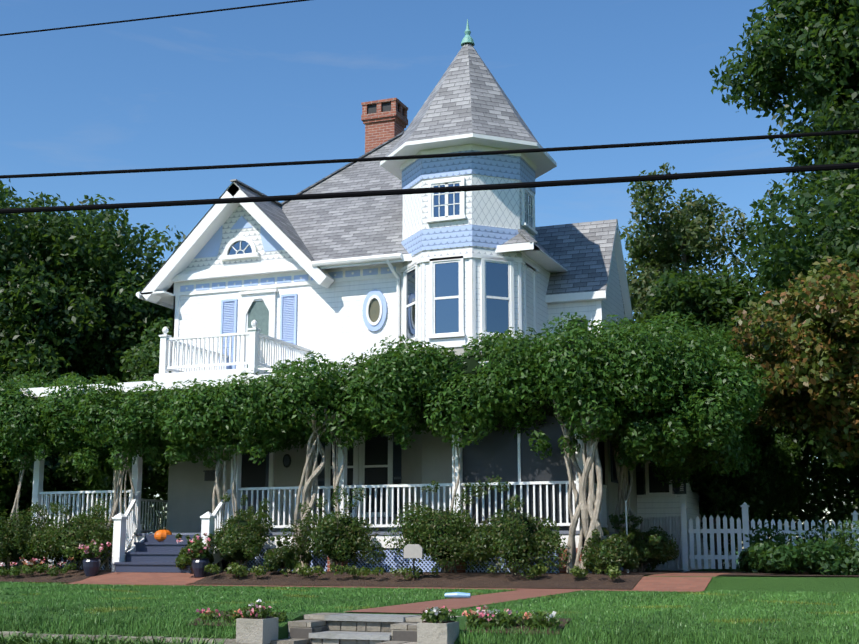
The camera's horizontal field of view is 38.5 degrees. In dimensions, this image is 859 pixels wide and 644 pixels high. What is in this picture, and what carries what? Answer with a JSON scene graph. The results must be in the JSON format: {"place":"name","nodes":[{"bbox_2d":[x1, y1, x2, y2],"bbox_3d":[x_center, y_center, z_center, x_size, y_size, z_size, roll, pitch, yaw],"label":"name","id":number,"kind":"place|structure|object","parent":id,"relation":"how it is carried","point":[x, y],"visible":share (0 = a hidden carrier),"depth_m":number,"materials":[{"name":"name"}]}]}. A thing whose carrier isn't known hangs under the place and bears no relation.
{"place":"outdoors","nodes":[
{"label":"outdoors","id":0,"kind":"place"},
{"bbox_2d":[0,0,847,548],"label":"sky","id":1,"kind":"structure","parent":0,"point":[287,82],"materials":[{"name":"blue"}]},
{"bbox_2d":[0,0,858,213],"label":"power lines","id":2,"kind":"object","parent":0,"point":[808,168],"visible":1,"depth_m":10.76,"materials":[{"name":"black rubber"}]},
{"bbox_2d":[0,550,858,643],"bbox_3d":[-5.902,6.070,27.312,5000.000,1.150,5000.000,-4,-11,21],"label":"ground","id":3,"kind":"structure","parent":0,"point":[754,583],"depth_m":13.49,"materials":[{"name":"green plant"}]},
{"bbox_2d":[0,502,71,568],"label":"shrub","id":4,"kind":"object","parent":3,"relation":"on","point":[7,530],"depth_m":24.50,"materials":[{"name":"green plant"}]},
{"bbox_2d":[0,376,168,523],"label":"low tree","id":5,"kind":"object","parent":3,"relation":"on","point":[74,479],"depth_m":31.64,"materials":[{"name":"green plant"}]},
{"bbox_2d":[0,179,185,562],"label":"tree","id":6,"kind":"object","parent":3,"relation":"on","point":[54,278],"depth_m":38.20,"materials":[{"name":"green plant"}]},
{"bbox_2d":[0,627,228,643],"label":"liriope","id":7,"kind":"object","parent":3,"relation":"on","point":[18,639],"visible":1,"depth_m":12.29,"materials":[{"name":"green plant"}]},
{"bbox_2d":[119,317,172,498],"bbox_3d":[-6.017,3.593,35.784,7.526,7.203,5.696,-4,-11,21],"label":"tree","id":8,"kind":"object","parent":3,"relation":"on","point":[143,360],"depth_m":34.89,"materials":[{"name":"green plant"}]},
{"bbox_2d":[0,613,459,643],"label":"stone wall","id":9,"kind":"structure","parent":3,"relation":"on","point":[411,630],"depth_m":12.16,"materials":[{"name":"grey stone"}]},
{"bbox_2d":[240,603,271,618],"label":"planter leaves","id":10,"kind":"object","parent":9,"relation":"on","point":[246,612],"visible":0.79,"depth_m":12.21,"materials":[{"name":"green plant"}]},
{"bbox_2d":[248,604,271,616],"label":"flowers","id":11,"kind":"object","parent":9,"relation":"on","point":[252,611],"visible":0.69,"depth_m":12.17,"materials":[{"name":"pink plant"}]},
{"bbox_2d":[420,606,456,622],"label":"planter leaves","id":12,"kind":"object","parent":9,"relation":"on","point":[431,616],"visible":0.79,"depth_m":11.53,"materials":[{"name":"green plant"}]},
{"bbox_2d":[425,607,441,614],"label":"flowers","id":13,"kind":"object","parent":12,"relation":"on","point":[435,609],"visible":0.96,"depth_m":11.43,"materials":[{"name":"white plant"}]},
{"bbox_2d":[199,608,286,622],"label":"flower plants","id":14,"kind":"object","parent":3,"relation":"on","point":[281,615],"visible":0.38,"depth_m":12.77,"materials":[{"name":"green plant"}]},
{"bbox_2d":[19,360,636,572],"bbox_3d":[-1.345,3.546,27.683,12.460,4.050,10.810,-4,-11,21],"label":"porch","id":15,"kind":"object","parent":3,"relation":"on","point":[373,466],"visible":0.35,"depth_m":23.52,"materials":[{"name":"wood"}]},
{"bbox_2d":[154,527,171,540],"bbox_3d":[-5.275,4.211,24.360,0.351,0.307,0.334,-4,-11,21],"label":"pumpkin","id":16,"kind":"object","parent":15,"relation":"on","point":[160,535],"visible":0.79,"depth_m":24.23,"materials":[{"name":"orange food"}]},
{"bbox_2d":[1,337,664,573],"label":"vine trunks","id":17,"kind":"object","parent":3,"relation":"on","point":[587,513],"visible":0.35,"depth_m":22.76,"materials":[{"name":"brown plant"}]},
{"bbox_2d":[0,309,768,487],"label":"wisteria leaves","id":18,"kind":"object","parent":17,"relation":"attached to","point":[707,394],"visible":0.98,"depth_m":22.28,"materials":[{"name":"green plant"}]},
{"bbox_2d":[309,613,420,643],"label":"stone steps","id":19,"kind":"structure","parent":3,"relation":"on","point":[347,628],"depth_m":12.53,"materials":[{"name":"grey stone"}]},
{"bbox_2d":[136,130,633,532],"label":"house","id":20,"kind":"structure","parent":3,"relation":"on","point":[322,276],"depth_m":27.55,"materials":[{"name":"white paint"}]},
{"bbox_2d":[203,470,215,480],"bbox_3d":[-4.841,3.413,27.298,0.340,0.230,0.140,-4,-11,21],"label":"mailbox","id":21,"kind":"object","parent":20,"relation":"attached to","point":[209,475],"visible":0.75,"depth_m":27.25,"materials":[{"name":"black metal"}]},
{"bbox_2d":[154,320,311,380],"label":"balcony","id":22,"kind":"structure","parent":20,"relation":"attached to","point":[175,351],"depth_m":25.12,"materials":[{"name":"white wood"}]},
{"bbox_2d":[283,454,290,467],"bbox_3d":[-3.102,3.018,26.728,0.200,0.300,0.030,-4,-11,21],"label":"house plaque","id":23,"kind":"object","parent":20,"relation":"attached to","point":[286,460],"visible":0.92,"depth_m":26.71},
{"bbox_2d":[361,98,407,153],"bbox_3d":[-1.183,-4.418,32.379,1.000,2.720,0.820,-4,-11,21],"label":"chimney","id":24,"kind":"object","parent":20,"relation":"on","point":[384,120],"visible":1,"depth_m":32.22,"materials":[{"name":"brick"}]},
{"bbox_2d":[65,571,736,612],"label":"brick walk","id":25,"kind":"structure","parent":3,"relation":"on","point":[665,584],"depth_m":19.22,"materials":[{"name":"red brick"}]},
{"bbox_2d":[176,532,210,576],"bbox_3d":[-4.270,4.260,22.493,0.542,0.812,0.715,-4,-11,21],"label":"flower pot","id":26,"kind":"object","parent":25,"relation":"on","point":[198,565],"depth_m":22.37,"materials":[{"name":"blue ceramic"}]},
{"bbox_2d":[178,534,208,564],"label":"urn plant","id":27,"kind":"object","parent":26,"relation":"in","point":[197,546],"visible":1,"depth_m":22.43,"materials":[{"name":"green plant"}]},
{"bbox_2d":[175,533,217,573],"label":"potted plant","id":28,"kind":"object","parent":25,"relation":"on","point":[191,554],"depth_m":22.83,"materials":[{"name":"green plant"}]},
{"bbox_2d":[445,592,470,597],"bbox_3d":[0.371,3.589,16.152,0.344,0.080,0.080,-3,-11,15],"label":"newspaper","id":29,"kind":"object","parent":25,"relation":"on","point":[457,595],"visible":0.98,"depth_m":16.12,"materials":[{"name":"blue paper"}]},
{"bbox_2d":[0,569,858,634],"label":"mulch beds","id":30,"kind":"object","parent":3,"relation":"on","point":[629,580],"visible":0.52,"depth_m":20.75,"materials":[{"name":"brown soil"}]},
{"bbox_2d":[0,563,76,576],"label":"flower bed leaves","id":31,"kind":"object","parent":30,"relation":"on","point":[25,569],"visible":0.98,"depth_m":23.61,"materials":[{"name":"green plant"}]},
{"bbox_2d":[0,559,63,565],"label":"flowers","id":32,"kind":"object","parent":31,"relation":"on","point":[49,560],"visible":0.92,"depth_m":23.59,"materials":[{"name":"plant"}]},
{"bbox_2d":[0,557,65,567],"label":"flowers","id":33,"kind":"object","parent":31,"relation":"on","point":[35,559],"visible":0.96,"depth_m":23.74,"materials":[{"name":"pink plant"}]},
{"bbox_2d":[12,557,73,564],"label":"flowers","id":34,"kind":"object","parent":31,"relation":"on","point":[24,562],"visible":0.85,"depth_m":23.68,"materials":[{"name":"pink plant"}]},
{"bbox_2d":[26,498,113,569],"bbox_3d":[-6.869,4.290,24.574,1.779,1.471,2.175,-4,-11,21],"label":"shrub","id":35,"kind":"object","parent":30,"relation":"on","point":[94,521],"depth_m":24.10,"materials":[{"name":"green plant"}]},
{"bbox_2d":[78,539,111,575],"bbox_3d":[-6.368,4.478,23.341,0.588,0.692,0.518,-4,-11,21],"label":"flower pot","id":36,"kind":"object","parent":30,"relation":"on","point":[91,566],"depth_m":23.24,"materials":[{"name":"blue ceramic"}]},
{"bbox_2d":[64,539,103,557],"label":"urn plant","id":37,"kind":"object","parent":36,"relation":"on","point":[91,550],"visible":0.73,"depth_m":23.36,"materials":[{"name":"green plant"}]},
{"bbox_2d":[196,607,242,617],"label":"flowers","id":38,"kind":"object","parent":30,"relation":"on","point":[216,610],"visible":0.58,"depth_m":12.95,"materials":[{"name":"pink plant"}]},
{"bbox_2d":[205,608,243,616],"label":"flowers","id":39,"kind":"object","parent":30,"relation":"on","point":[206,612],"visible":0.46,"depth_m":12.81,"materials":[{"name":"pink plant"}]},
{"bbox_2d":[206,493,275,571],"bbox_3d":[-3.605,4.001,23.149,1.237,1.517,1.704,3,-11,-17],"label":"shrub","id":40,"kind":"object","parent":30,"relation":"on","point":[245,547],"depth_m":22.80,"materials":[{"name":"green plant"}]},
{"bbox_2d":[263,535,312,571],"bbox_3d":[-2.631,4.234,22.278,0.844,0.743,0.757,-4,-11,21],"label":"shrub","id":41,"kind":"object","parent":30,"relation":"on","point":[279,555],"depth_m":22.07,"materials":[{"name":"green plant"}]},
{"bbox_2d":[280,486,386,571],"bbox_3d":[-1.645,3.786,22.265,2.064,1.620,1.457,-4,-11,21],"label":"shrub","id":42,"kind":"object","parent":30,"relation":"on","point":[322,527],"depth_m":21.95,"materials":[{"name":"green plant"}]},
{"bbox_2d":[204,562,620,579],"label":"low plants","id":43,"kind":"object","parent":30,"relation":"on","point":[237,569],"visible":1,"depth_m":21.09,"materials":[{"name":"green plant"}]},
{"bbox_2d":[404,544,422,574],"bbox_3d":[-0.274,4.014,20.756,0.340,0.510,0.042,-4,-11,21],"label":"garden sign","id":44,"kind":"object","parent":30,"relation":"on","point":[413,551],"visible":1,"depth_m":20.76,"materials":[{"name":"white metal"}]},
{"bbox_2d":[383,475,501,572],"bbox_3d":[0.325,3.602,21.573,2.215,1.732,2.100,-4,-11,21],"label":"shrub","id":45,"kind":"object","parent":30,"relation":"on","point":[414,533],"depth_m":21.21,"materials":[{"name":"green plant"}]},
{"bbox_2d":[476,605,517,620],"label":"flowers","id":46,"kind":"object","parent":30,"relation":"on","point":[481,614],"visible":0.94,"depth_m":11.76,"materials":[{"name":"pink plant"}]},
{"bbox_2d":[465,611,561,629],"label":"flower plants","id":47,"kind":"object","parent":30,"relation":"on","point":[501,618],"visible":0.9,"depth_m":11.68,"materials":[{"name":"green plant"}]},
{"bbox_2d":[462,609,531,619],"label":"flowers","id":48,"kind":"object","parent":47,"relation":"on","point":[472,612],"visible":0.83,"depth_m":11.77,"materials":[{"name":"pink plant"}]},
{"bbox_2d":[477,609,558,619],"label":"flowers","id":49,"kind":"object","parent":47,"relation":"on","point":[553,614],"visible":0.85,"depth_m":11.67,"materials":[{"name":"plant"}]},
{"bbox_2d":[456,480,571,574],"bbox_3d":[1.460,3.536,21.036,2.092,1.666,2.081,-4,-11,21],"label":"shrub","id":50,"kind":"object","parent":30,"relation":"on","point":[543,536],"depth_m":20.67,"materials":[{"name":"green plant"}]},
{"bbox_2d":[581,527,661,570],"bbox_3d":[3.129,3.829,20.399,1.392,0.861,1.210,-4,-11,21],"label":"shrub","id":51,"kind":"object","parent":30,"relation":"on","point":[617,551],"depth_m":20.24,"materials":[{"name":"green plant"}]},
{"bbox_2d":[624,501,628,572],"bbox_3d":[3.460,3.773,21.545,0.055,1.270,0.055,-10,-14,43],"label":"yard pole","id":52,"kind":"object","parent":30,"relation":"on","point":[626,523],"visible":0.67,"depth_m":21.59,"materials":[{"name":"silver metal"}]},
{"bbox_2d":[609,512,678,571],"bbox_3d":[3.925,4.048,22.387,1.310,1.151,1.313,-4,-11,21],"label":"shrub","id":53,"kind":"object","parent":30,"relation":"on","point":[662,550],"depth_m":22.07,"materials":[{"name":"green plant"}]},
{"bbox_2d":[0,400,858,566],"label":"hedge leaves","id":54,"kind":"object","parent":3,"relation":"on","point":[847,494],"visible":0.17,"depth_m":29.74,"materials":[{"name":"green plant"}]},
{"bbox_2d":[380,19,556,530],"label":"tower","id":55,"kind":"structure","parent":3,"relation":"on","point":[455,295],"depth_m":25.46,"materials":[{"name":"white wood"}]},
{"bbox_2d":[535,219,730,569],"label":"side wing","id":56,"kind":"structure","parent":3,"relation":"on","point":[591,283],"depth_m":27.08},
{"bbox_2d":[619,162,755,322],"bbox_3d":[7.798,1.497,38.408,5.243,12.280,4.902,-4,-11,21],"label":"airy tree","id":57,"kind":"object","parent":3,"relation":"on","point":[664,238],"depth_m":38.40,"materials":[{"name":"green plant"}]},
{"bbox_2d":[632,265,810,565],"bbox_3d":[7.580,2.660,32.638,7.585,7.894,6.465,-4,-11,21],"label":"tree","id":58,"kind":"object","parent":3,"relation":"on","point":[713,301],"depth_m":31.72,"materials":[{"name":"green plant"}]},
{"bbox_2d":[690,419,802,568],"bbox_3d":[6.474,3.389,26.723,3.207,4.309,4.228,-4,-11,21],"label":"tree","id":59,"kind":"object","parent":3,"relation":"on","point":[777,468],"depth_m":26.12,"materials":[{"name":"green plant"}]},
{"bbox_2d":[639,502,858,571],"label":"picket fence","id":60,"kind":"object","parent":3,"relation":"on","point":[669,528],"visible":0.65,"depth_m":23.47,"materials":[{"name":"paint"}]},
{"bbox_2d":[709,0,858,219],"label":"tall tree","id":61,"kind":"object","parent":3,"relation":"on","point":[820,76],"visible":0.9,"depth_m":32.06,"materials":[{"name":"green plant"}]},
{"bbox_2d":[728,255,858,465],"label":"tree","id":62,"kind":"object","parent":3,"relation":"on","point":[811,373],"depth_m":22.20,"materials":[{"name":"green plant"}]},
{"bbox_2d":[734,146,858,496],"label":"tree","id":63,"kind":"object","parent":3,"relation":"on","point":[837,235],"visible":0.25,"depth_m":25.67,"materials":[{"name":"green plant"}]},
{"bbox_2d":[738,538,858,576],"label":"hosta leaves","id":64,"kind":"object","parent":3,"relation":"on","point":[812,558],"visible":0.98,"depth_m":19.93,"materials":[{"name":"green plant"}]},
{"bbox_2d":[744,518,858,557],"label":"gate shrub leaves","id":65,"kind":"object","parent":3,"relation":"on","point":[826,535],"visible":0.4,"depth_m":21.70,"materials":[{"name":"green plant"}]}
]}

